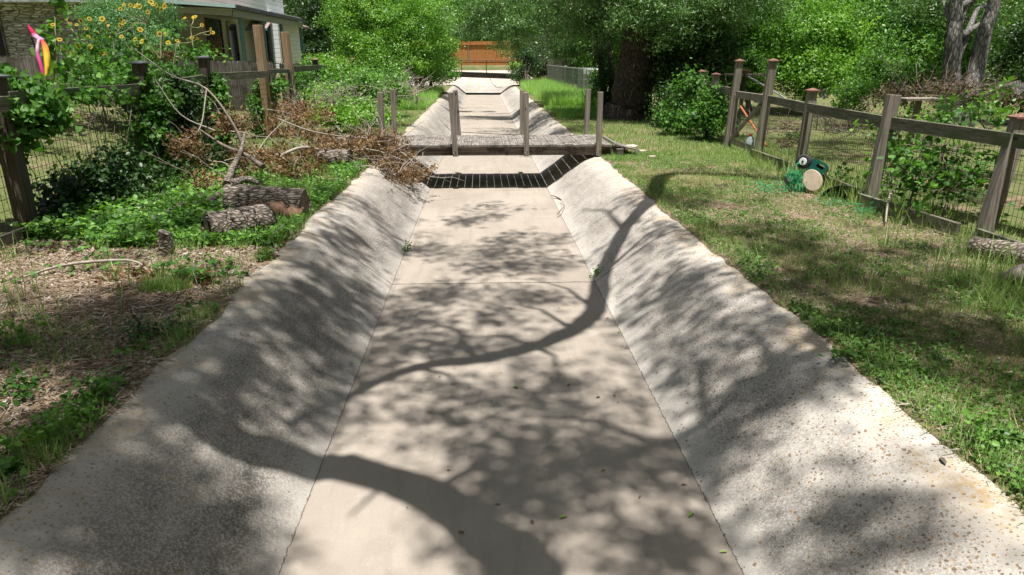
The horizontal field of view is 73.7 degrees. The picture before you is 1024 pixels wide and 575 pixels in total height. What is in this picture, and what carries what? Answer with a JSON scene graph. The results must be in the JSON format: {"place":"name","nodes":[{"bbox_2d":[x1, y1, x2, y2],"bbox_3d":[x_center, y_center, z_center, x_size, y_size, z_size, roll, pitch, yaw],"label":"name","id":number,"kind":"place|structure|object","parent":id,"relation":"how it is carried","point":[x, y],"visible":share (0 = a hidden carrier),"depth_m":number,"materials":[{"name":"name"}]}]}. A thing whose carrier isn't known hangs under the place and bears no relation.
{"place":"outdoors","nodes":[
{"label":"outdoors","id":0,"kind":"place"},
{"bbox_2d":[0,53,1023,519],"bbox_3d":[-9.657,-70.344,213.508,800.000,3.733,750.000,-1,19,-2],"label":"ground","id":1,"kind":"structure","parent":0,"point":[864,147],"depth_m":6.22,"materials":[{"name":"plant"}]},
{"bbox_2d":[0,313,57,360],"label":"ground weed","id":2,"kind":"object","parent":1,"relation":"on","point":[20,328],"visible":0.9,"depth_m":4.21,"materials":[{"name":"green plant"}]},
{"bbox_2d":[25,24,50,79],"bbox_3d":[-7.718,-3.723,11.203,0.176,1.141,0.641,-18,25,-42],"label":"wind streamer","id":3,"kind":"object","parent":1,"relation":"on","point":[43,46],"visible":0.77,"depth_m":11.07,"materials":[{"name":"multicoloured fabric"}]},
{"bbox_2d":[0,362,78,407],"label":"ground weed","id":4,"kind":"object","parent":1,"relation":"on","point":[24,386],"visible":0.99,"depth_m":3.55,"materials":[{"name":"green plant"}]},
{"bbox_2d":[0,400,87,460],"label":"ground weed","id":5,"kind":"object","parent":1,"relation":"on","point":[50,420],"visible":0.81,"depth_m":3.12,"materials":[{"name":"green plant"}]},
{"bbox_2d":[29,0,102,131],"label":"sunflower plant","id":6,"kind":"object","parent":1,"relation":"on","point":[61,5],"visible":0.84,"depth_m":11.46,"materials":[{"name":"green plant"}]},
{"bbox_2d":[56,391,101,424],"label":"ground weed","id":7,"kind":"object","parent":1,"relation":"on","point":[86,410],"visible":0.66,"depth_m":3.31,"materials":[{"name":"green plant"}]},
{"bbox_2d":[23,259,150,276],"bbox_3d":[-3.411,-0.165,5.576,1.008,0.088,0.240,-1,19,-2],"label":"stick","id":8,"kind":"object","parent":1,"relation":"on","point":[86,262],"visible":0.88,"depth_m":5.63,"materials":[{"name":"wood"}]},
{"bbox_2d":[66,371,129,406],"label":"ground weed","id":9,"kind":"object","parent":1,"relation":"on","point":[102,383],"visible":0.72,"depth_m":3.49,"materials":[{"name":"green plant"}]},
{"bbox_2d":[32,0,197,119],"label":"sunflower plant","id":10,"kind":"object","parent":1,"relation":"on","point":[114,69],"visible":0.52,"depth_m":12.77,"materials":[{"name":"green plant"}]},
{"bbox_2d":[65,0,192,70],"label":"feathery bush","id":11,"kind":"object","parent":1,"relation":"on","point":[112,13],"visible":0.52,"depth_m":14.75,"materials":[{"name":"green plant"}]},
{"bbox_2d":[94,311,174,346],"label":"ground weed","id":12,"kind":"object","parent":1,"relation":"on","point":[139,326],"visible":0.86,"depth_m":4.30,"materials":[{"name":"green plant"}]},
{"bbox_2d":[111,45,183,77],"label":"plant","id":13,"kind":"object","parent":1,"relation":"on","point":[168,55],"visible":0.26,"depth_m":13.54,"materials":[{"name":"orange plant"}]},
{"bbox_2d":[0,0,308,81],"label":"house","id":14,"kind":"structure","parent":1,"relation":"on","point":[230,23],"depth_m":22.97,"materials":[{"name":"paint"}]},
{"bbox_2d":[0,16,9,56],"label":"window","id":15,"kind":"structure","parent":14,"relation":"in","point":[4,52],"depth_m":19.59,"materials":[{"name":"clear glass"}]},
{"bbox_2d":[163,12,177,33],"bbox_3d":[-11.322,-8.792,22.613,0.063,0.720,0.900,-1,19,-2],"label":"window","id":16,"kind":"structure","parent":14,"relation":"in","point":[176,27],"depth_m":22.79,"materials":[{"name":"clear glass"}]},
{"bbox_2d":[204,18,224,55],"bbox_3d":[-11.467,-9.675,26.428,0.109,1.350,1.560,-1,19,-2],"label":"window","id":17,"kind":"structure","parent":14,"relation":"in","point":[216,39],"depth_m":26.43,"materials":[{"name":"black glass"}]},
{"bbox_2d":[226,21,240,61],"bbox_3d":[-11.566,-9.878,28.467,0.095,2.225,1.090,-1,19,-2],"label":"door","id":18,"kind":"structure","parent":14,"relation":"in","point":[232,34],"depth_m":28.32,"materials":[{"name":"glass"}]},
{"bbox_2d":[266,28,271,60],"bbox_3d":[-11.229,-11.032,30.680,0.680,1.600,0.109,-1,19,-2],"label":"window","id":19,"kind":"structure","parent":14,"relation":"in","point":[267,32],"depth_m":30.71,"materials":[{"name":"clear glass"}]},
{"bbox_2d":[94,232,220,291],"bbox_3d":[-2.794,-0.187,5.421,1.020,0.597,0.731,-1,19,-2],"label":"grass tuft","id":20,"kind":"object","parent":1,"relation":"on","point":[144,271],"visible":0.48,"depth_m":5.39,"materials":[{"name":"green plant"}]},
{"bbox_2d":[156,229,175,256],"bbox_3d":[-3.092,-0.365,6.091,0.160,0.323,0.147,-13,22,-34],"label":"stump","id":21,"kind":"object","parent":1,"relation":"on","point":[165,240],"visible":0.75,"depth_m":6.04,"materials":[{"name":"wood"}]},
{"bbox_2d":[0,55,332,114],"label":"picket fence","id":22,"kind":"object","parent":1,"relation":"on","point":[220,66],"visible":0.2,"depth_m":18.01,"materials":[{"name":"grey wood"}]},
{"bbox_2d":[0,25,356,250],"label":"wire fence","id":23,"kind":"object","parent":1,"relation":"on","point":[18,184],"visible":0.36,"depth_m":8.24,"materials":[{"name":"brown wood"}]},
{"bbox_2d":[0,61,82,214],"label":"climbing vine","id":24,"kind":"object","parent":23,"relation":"attached to","point":[45,113],"visible":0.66,"depth_m":6.76,"materials":[{"name":"green plant"}]},
{"bbox_2d":[2,138,183,234],"bbox_3d":[-4.862,-1.001,7.872,1.242,1.241,2.738,-1,19,-2],"label":"climbing vine","id":25,"kind":"object","parent":23,"relation":"attached to","point":[111,178],"visible":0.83,"depth_m":7.88,"materials":[{"name":"green plant"}]},
{"bbox_2d":[70,81,146,181],"bbox_3d":[-4.865,-1.914,8.126,0.785,1.019,2.039,-6,20,-18],"label":"climbing vine","id":26,"kind":"object","parent":23,"relation":"attached to","point":[87,98],"visible":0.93,"depth_m":7.66,"materials":[{"name":"green plant"}]},
{"bbox_2d":[95,66,187,168],"bbox_3d":[-5.149,-2.025,9.927,1.122,2.290,1.113,12,22,31],"label":"climbing vine","id":27,"kind":"object","parent":23,"relation":"attached to","point":[160,107],"visible":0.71,"depth_m":9.52,"materials":[{"name":"green plant"}]},
{"bbox_2d":[149,68,215,144],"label":"climbing vine","id":28,"kind":"object","parent":23,"relation":"attached to","point":[193,106],"visible":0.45,"depth_m":10.88,"materials":[{"name":"green plant"}]},
{"bbox_2d":[135,136,253,185],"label":"climbing vine","id":29,"kind":"object","parent":23,"relation":"attached to","point":[179,164],"visible":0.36,"depth_m":10.05,"materials":[{"name":"green plant"}]},
{"bbox_2d":[181,71,237,151],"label":"climbing vine","id":30,"kind":"object","parent":23,"relation":"attached to","point":[220,89],"visible":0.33,"depth_m":12.13,"materials":[{"name":"green plant"}]},
{"bbox_2d":[243,78,291,137],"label":"climbing vine","id":31,"kind":"object","parent":23,"relation":"attached to","point":[281,83],"visible":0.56,"depth_m":14.91,"materials":[{"name":"green plant"}]},
{"bbox_2d":[268,69,296,134],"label":"garden gate","id":32,"kind":"structure","parent":23,"relation":"attached to","point":[284,71],"depth_m":15.83,"materials":[{"name":"brown wood"}]},
{"bbox_2d":[279,65,332,107],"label":"climbing vine","id":33,"kind":"object","parent":23,"relation":"attached to","point":[316,72],"visible":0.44,"depth_m":18.17,"materials":[{"name":"green plant"}]},
{"bbox_2d":[0,156,367,495],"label":"weeds","id":34,"kind":"object","parent":1,"relation":"on","point":[9,465],"visible":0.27,"depth_m":5.54,"materials":[{"name":"green plant"}]},
{"bbox_2d":[0,156,368,510],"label":"grass","id":35,"kind":"structure","parent":1,"relation":"on","point":[159,285],"depth_m":4.34,"materials":[{"name":"plant"}]},
{"bbox_2d":[11,152,368,249],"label":"weeds","id":36,"kind":"object","parent":1,"relation":"on","point":[86,223],"visible":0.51,"depth_m":6.97,"materials":[{"name":"green plant"}]},
{"bbox_2d":[153,15,232,82],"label":"sunflower plant","id":37,"kind":"object","parent":1,"relation":"on","point":[206,49],"visible":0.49,"depth_m":12.44,"materials":[{"name":"plant"}]},
{"bbox_2d":[163,128,265,221],"bbox_3d":[-3.691,-1.509,8.681,0.984,0.704,3.628,-5,19,-15],"label":"fallen branch","id":38,"kind":"object","parent":1,"relation":"on","point":[228,181],"visible":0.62,"depth_m":8.72,"materials":[{"name":"wood"}]},
{"bbox_2d":[80,148,370,251],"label":"grass","id":39,"kind":"structure","parent":1,"relation":"on","point":[324,176],"depth_m":6.50,"materials":[{"name":"plant"}]},
{"bbox_2d":[200,204,276,243],"bbox_3d":[-2.688,-0.622,6.731,0.674,0.345,0.347,-16,25,-40],"label":"log","id":40,"kind":"object","parent":1,"relation":"on","point":[236,218],"visible":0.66,"depth_m":6.61,"materials":[{"name":"wood"}]},
{"bbox_2d":[222,184,310,218],"bbox_3d":[-2.703,-0.915,7.525,0.936,0.405,0.478,3,19,10],"label":"log","id":41,"kind":"object","parent":1,"relation":"on","point":[281,200],"visible":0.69,"depth_m":7.42,"materials":[{"name":"wood"}]},
{"bbox_2d":[131,46,412,194],"bbox_3d":[-3.647,-2.696,10.687,2.859,2.003,5.303,5,19,16],"label":"dead brush","id":42,"kind":"object","parent":1,"relation":"on","point":[229,125],"visible":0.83,"depth_m":10.32,"materials":[{"name":"orange plant"}]},
{"bbox_2d":[295,51,359,83],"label":"weedy shrub","id":43,"kind":"object","parent":1,"relation":"on","point":[322,60],"visible":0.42,"depth_m":20.06,"materials":[{"name":"green plant"}]},
{"bbox_2d":[314,148,353,165],"bbox_3d":[-2.862,-2.081,11.001,0.603,0.316,0.318,3,19,9],"label":"log","id":44,"kind":"object","parent":1,"relation":"on","point":[339,153],"visible":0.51,"depth_m":10.87,"materials":[{"name":"wood"}]},
{"bbox_2d":[307,76,360,109],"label":"bush","id":45,"kind":"object","parent":1,"relation":"on","point":[337,92],"visible":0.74,"depth_m":15.40,"materials":[{"name":"plant"}]},
{"bbox_2d":[283,0,388,62],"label":"shade tree","id":46,"kind":"object","parent":1,"relation":"on","point":[315,39],"visible":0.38,"depth_m":42.01,"materials":[{"name":"green plant"}]},
{"bbox_2d":[296,80,408,133],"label":"weedy shrub","id":47,"kind":"object","parent":1,"relation":"on","point":[344,113],"visible":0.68,"depth_m":14.81,"materials":[{"name":"green plant"}]},
{"bbox_2d":[283,0,435,51],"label":"backdrop tree","id":48,"kind":"object","parent":1,"relation":"on","point":[342,25],"visible":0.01,"depth_m":58.84,"materials":[{"name":"green plant"}]},
{"bbox_2d":[297,55,448,114],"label":"shrubs","id":49,"kind":"object","parent":1,"relation":"on","point":[368,84],"visible":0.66,"depth_m":17.44,"materials":[{"name":"green plant"}]},
{"bbox_2d":[299,97,463,185],"bbox_3d":[-2.204,-2.417,11.296,2.468,1.389,2.392,15,23,37],"label":"dead brush","id":50,"kind":"object","parent":1,"relation":"on","point":[375,147],"visible":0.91,"depth_m":11.39,"materials":[{"name":"orange plant"}]},
{"bbox_2d":[305,0,465,94],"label":"bright tree","id":51,"kind":"object","parent":1,"relation":"on","point":[369,18],"visible":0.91,"depth_m":29.92,"materials":[{"name":"green plant"}]},
{"bbox_2d":[403,70,422,109],"bbox_3d":[-3.459,-6.722,23.373,1.156,1.392,0.280,16,24,39],"label":"board fence","id":52,"kind":"object","parent":1,"relation":"on","point":[416,82],"visible":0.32,"depth_m":23.19,"materials":[{"name":"grey wood"}]},
{"bbox_2d":[397,21,465,89],"bbox_3d":[-3.868,-11.333,33.736,3.147,3.659,3.573,12,22,31],"label":"bright tree","id":53,"kind":"object","parent":1,"relation":"on","point":[451,74],"visible":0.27,"depth_m":33.47,"materials":[{"name":"green plant"}]},
{"bbox_2d":[416,41,522,64],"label":"cedar fence","id":54,"kind":"object","parent":1,"relation":"on","point":[475,53],"visible":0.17,"depth_m":51.99,"materials":[{"name":"wood"}]},
{"bbox_2d":[405,0,534,62],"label":"backdrop tree","id":55,"kind":"object","parent":1,"relation":"on","point":[454,6],"visible":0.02,"depth_m":66.78,"materials":[{"name":"green plant"}]},
{"bbox_2d":[413,70,531,92],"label":"channel end slope","id":56,"kind":"structure","parent":1,"relation":"on","point":[474,85],"depth_m":46.66,"materials":[{"name":"concrete"}]},
{"bbox_2d":[416,0,546,41],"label":"background tree","id":57,"kind":"object","parent":1,"relation":"on","point":[467,15],"visible":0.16,"depth_m":60.46,"materials":[{"name":"green plant"}]},
{"bbox_2d":[327,89,638,157],"bbox_3d":[-0.562,-3.074,12.937,5.714,1.295,1.779,-1,19,-2],"label":"footbridge","id":58,"kind":"object","parent":1,"relation":"on","point":[455,143],"visible":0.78,"depth_m":12.38,"materials":[{"name":"grey wood"}]},
{"bbox_2d":[457,59,522,87],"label":"footbridge","id":59,"kind":"object","parent":1,"relation":"on","point":[484,75],"visible":0.52,"depth_m":43.72,"materials":[{"name":"brown wood"}]},
{"bbox_2d":[396,60,596,118],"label":"tall grass","id":60,"kind":"structure","parent":1,"relation":"on","point":[553,95],"depth_m":24.93,"materials":[{"name":"plant"}]},
{"bbox_2d":[0,84,1023,574],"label":"drainage channel","id":61,"kind":"object","parent":1,"relation":"on","point":[284,418],"visible":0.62,"depth_m":4.08,"materials":[{"name":"concrete"}]},
{"bbox_2d":[256,175,793,539],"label":"leaf crumbs","id":62,"kind":"object","parent":61,"relation":"on","point":[537,343],"visible":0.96,"depth_m":5.20,"materials":[{"name":"plant"}]},
{"bbox_2d":[0,156,1023,513],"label":"leaf litter","id":63,"kind":"object","parent":1,"relation":"on","point":[66,296],"visible":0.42,"depth_m":4.89,"materials":[{"name":"plant"}]},
{"bbox_2d":[0,138,1023,395],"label":"grass","id":64,"kind":"structure","parent":1,"relation":"on","point":[1006,284],"depth_m":5.34,"materials":[{"name":"plant"}]},
{"bbox_2d":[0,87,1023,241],"bbox_3d":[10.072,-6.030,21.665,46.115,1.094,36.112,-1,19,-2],"label":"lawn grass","id":65,"kind":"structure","parent":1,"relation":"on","point":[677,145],"depth_m":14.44,"materials":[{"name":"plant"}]},
{"bbox_2d":[504,40,562,83],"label":"dark shrub","id":66,"kind":"object","parent":1,"relation":"on","point":[533,62],"visible":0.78,"depth_m":42.77,"materials":[{"name":"green plant"}]},
{"bbox_2d":[547,59,573,78],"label":"board fence","id":67,"kind":"object","parent":1,"relation":"on","point":[566,62],"visible":0.39,"depth_m":45.65,"materials":[{"name":"grey wood"}]},
{"bbox_2d":[547,65,594,90],"bbox_3d":[2.716,-10.743,35.372,0.060,1.360,19.662,-1,19,-2],"label":"chain link fence","id":68,"kind":"object","parent":1,"relation":"on","point":[566,75],"visible":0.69,"depth_m":33.49,"materials":[{"name":"metal"}]},
{"bbox_2d":[538,1,622,82],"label":"backdrop tree","id":69,"kind":"object","parent":1,"relation":"on","point":[589,64],"visible":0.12,"depth_m":45.80,"materials":[{"name":"green plant"}]},
{"bbox_2d":[579,65,598,103],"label":"light shrub","id":70,"kind":"object","parent":1,"relation":"on","point":[590,79],"visible":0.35,"depth_m":24.68,"materials":[{"name":"green plant"}]},
{"bbox_2d":[576,67,606,90],"bbox_3d":[3.508,-9.061,30.271,1.150,1.325,1.150,-1,19,-2],"label":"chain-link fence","id":71,"kind":"object","parent":1,"relation":"on","point":[578,73],"visible":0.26,"depth_m":29.75,"materials":[{"name":"grey metal"}]},
{"bbox_2d":[582,34,620,107],"bbox_3d":[2.926,-7.225,22.627,1.460,2.948,1.523,-1,19,-2],"label":"slender tree","id":72,"kind":"object","parent":1,"relation":"on","point":[601,80],"visible":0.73,"depth_m":22.55,"materials":[{"name":"green plant"}]},
{"bbox_2d":[434,0,812,120],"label":"oak tree","id":73,"kind":"object","parent":1,"relation":"on","point":[640,24],"visible":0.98,"depth_m":19.30,"materials":[{"name":"green plant"}]},
{"bbox_2d":[638,4,749,127],"bbox_3d":[5.124,-6.609,19.798,3.815,3.975,7.576,-1,19,-2],"label":"dark shrub","id":74,"kind":"object","parent":1,"relation":"on","point":[710,54],"visible":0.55,"depth_m":18.93,"materials":[{"name":"green plant"}]},
{"bbox_2d":[646,57,742,138],"bbox_3d":[3.999,-4.064,14.973,1.756,1.872,2.669,-1,19,-2],"label":"light shrub","id":75,"kind":"object","parent":1,"relation":"on","point":[709,107],"visible":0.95,"depth_m":14.88,"materials":[{"name":"green plant"}]},
{"bbox_2d":[724,70,765,136],"bbox_3d":[5.064,-3.984,15.055,0.800,1.551,0.400,-1,19,-2],"label":"wooden post","id":76,"kind":"object","parent":1,"relation":"on","point":[745,73],"visible":0.74,"depth_m":14.87,"materials":[{"name":"wood"}]},
{"bbox_2d":[709,0,806,111],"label":"young tree","id":77,"kind":"object","parent":1,"relation":"on","point":[753,45],"visible":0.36,"depth_m":21.27,"materials":[{"name":"green plant"}]},
{"bbox_2d":[746,180,785,193],"bbox_3d":[3.454,-1.379,9.194,0.838,0.114,0.535,-16,25,-40],"label":"plastic netting","id":78,"kind":"object","parent":1,"relation":"on","point":[762,184],"visible":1,"depth_m":9.15,"materials":[{"name":"plastic"}]},
{"bbox_2d":[725,76,833,143],"bbox_3d":[5.243,-3.299,13.457,2.245,1.753,2.358,-1,19,-2],"label":"dead brush","id":79,"kind":"object","parent":1,"relation":"on","point":[785,122],"visible":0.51,"depth_m":13.26,"materials":[{"name":"plant"}]},
{"bbox_2d":[778,160,814,192],"bbox_3d":[3.772,-1.468,8.974,0.498,0.423,0.303,-1,19,-2],"label":"plastic netting","id":80,"kind":"object","parent":1,"relation":"on","point":[797,177],"visible":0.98,"depth_m":8.99,"materials":[{"name":"plastic"}]},
{"bbox_2d":[784,154,828,191],"bbox_3d":[3.925,-1.557,9.114,0.526,0.461,0.504,12,22,33],"label":"hose cart","id":81,"kind":"object","parent":1,"relation":"on","point":[806,161],"visible":0.91,"depth_m":8.95,"materials":[{"name":"green plastic"}]},
{"bbox_2d":[601,138,1023,523],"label":"grass","id":82,"kind":"structure","parent":1,"relation":"on","point":[920,396],"depth_m":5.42,"materials":[{"name":"plant"}]},
{"bbox_2d":[759,0,881,113],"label":"young tree","id":83,"kind":"object","parent":1,"relation":"on","point":[816,55],"visible":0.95,"depth_m":20.41,"materials":[{"name":"green plant"}]},
{"bbox_2d":[812,191,851,205],"bbox_3d":[3.883,-1.086,8.294,0.437,0.134,0.489,7,20,19],"label":"plastic netting","id":84,"kind":"object","parent":1,"relation":"on","point":[832,199],"visible":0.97,"depth_m":8.29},
{"bbox_2d":[818,344,856,363],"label":"ground weed","id":85,"kind":"object","parent":1,"relation":"on","point":[840,353],"visible":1,"depth_m":4.00,"materials":[{"name":"green plant"}]},
{"bbox_2d":[819,185,860,198],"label":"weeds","id":86,"kind":"object","parent":1,"relation":"on","point":[835,188],"visible":0.39,"depth_m":8.61,"materials":[{"name":"plant"}]},
{"bbox_2d":[779,79,906,154],"bbox_3d":[6.212,-3.145,12.634,2.432,1.451,1.938,-17,25,-40],"label":"dead brush","id":87,"kind":"object","parent":1,"relation":"on","point":[844,127],"visible":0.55,"depth_m":12.61,"materials":[{"name":"plant"}]},
{"bbox_2d":[829,162,858,184],"bbox_3d":[4.441,-1.403,9.242,0.376,0.562,0.580,3,19,9],"label":"sapling","id":88,"kind":"object","parent":1,"relation":"on","point":[845,173],"visible":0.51,"depth_m":9.10,"materials":[{"name":"green plant"}]},
{"bbox_2d":[694,58,1023,241],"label":"wire fence","id":89,"kind":"object","parent":1,"relation":"on","point":[1010,141],"visible":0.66,"depth_m":7.83,"materials":[{"name":"brown wood"}]},
{"bbox_2d":[729,91,762,149],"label":"yard gate","id":90,"kind":"structure","parent":89,"relation":"attached to","point":[740,95],"depth_m":13.00,"materials":[{"name":"brown wood"}]},
{"bbox_2d":[774,122,798,148],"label":"wilted weed","id":91,"kind":"object","parent":89,"relation":"hanging from","point":[784,144],"visible":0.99,"depth_m":10.56,"materials":[{"name":"brown plant"}]},
{"bbox_2d":[825,36,941,113],"bbox_3d":[9.740,-5.494,18.312,3.743,2.376,3.223,-1,19,-2],"label":"yard shrub","id":92,"kind":"object","parent":1,"relation":"on","point":[872,72],"visible":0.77,"depth_m":17.57,"materials":[{"name":"green plant"}]},
{"bbox_2d":[849,97,918,200],"bbox_3d":[4.579,-1.565,8.309,1.124,1.425,0.658,-17,25,-41],"label":"sapling","id":93,"kind":"object","parent":1,"relation":"on","point":[868,159],"visible":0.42,"depth_m":8.26,"materials":[{"name":"green plant"}]},
{"bbox_2d":[885,186,898,222],"bbox_3d":[4.130,-0.919,7.466,0.076,0.282,0.757,12,22,32],"label":"stick","id":94,"kind":"object","parent":1,"relation":"on","point":[889,197],"visible":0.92,"depth_m":7.44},
{"bbox_2d":[801,0,997,97],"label":"background tree","id":95,"kind":"object","parent":1,"relation":"on","point":[927,47],"visible":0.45,"depth_m":32.15,"materials":[{"name":"green plant"}]},
{"bbox_2d":[901,97,946,168],"bbox_3d":[6.267,-2.340,10.696,0.620,1.216,0.400,-1,19,-2],"label":"bird feeder","id":96,"kind":"object","parent":1,"relation":"on","point":[918,103],"visible":0.57,"depth_m":10.53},
{"bbox_2d":[840,49,1023,121],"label":"dead brush","id":97,"kind":"object","parent":1,"relation":"on","point":[951,88],"visible":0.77,"depth_m":14.36,"materials":[{"name":"brown plant"}]},
{"bbox_2d":[861,0,1023,91],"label":"backdrop tree","id":98,"kind":"object","parent":1,"relation":"on","point":[965,63],"visible":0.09,"depth_m":32.90,"materials":[{"name":"green plant"}]},
{"bbox_2d":[865,0,1023,127],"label":"grey trunk tree","id":99,"kind":"object","parent":1,"relation":"on","point":[956,13],"visible":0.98,"depth_m":16.38,"materials":[{"name":"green plant"}]},
{"bbox_2d":[877,107,1023,222],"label":"sapling","id":100,"kind":"object","parent":1,"relation":"on","point":[917,167],"visible":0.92,"depth_m":7.26,"materials":[{"name":"green plant"}]},
{"bbox_2d":[893,76,1023,138],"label":"sapling","id":101,"kind":"object","parent":1,"relation":"on","point":[986,110],"visible":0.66,"depth_m":9.49,"materials":[{"name":"green plant"}]},
{"bbox_2d":[952,409,1023,455],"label":"ground weed","id":102,"kind":"object","parent":1,"relation":"on","point":[978,430],"visible":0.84,"depth_m":3.12,"materials":[{"name":"green plant"}]},
{"bbox_2d":[964,6,1023,126],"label":"yard shrub","id":103,"kind":"object","parent":1,"relation":"on","point":[1015,35],"visible":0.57,"depth_m":17.90,"materials":[{"name":"green plant"}]},
{"bbox_2d":[964,80,1023,108],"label":"fallen limb","id":104,"kind":"object","parent":1,"relation":"on","point":[1020,87],"visible":0.29,"depth_m":14.31,"materials":[{"name":"brown plant"}]},
{"bbox_2d":[967,236,1023,265],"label":"log","id":105,"kind":"object","parent":1,"relation":"on","point":[976,240],"visible":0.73,"depth_m":5.87,"materials":[{"name":"wood"}]},
{"bbox_2d":[993,264,1023,283],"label":"fallen branch","id":106,"kind":"object","parent":1,"relation":"on","point":[1019,269],"visible":0.41,"depth_m":5.24,"materials":[{"name":"wood"}]},
{"bbox_2d":[283,0,849,57],"label":"sky","id":107,"kind":"structure","parent":0,"point":[448,0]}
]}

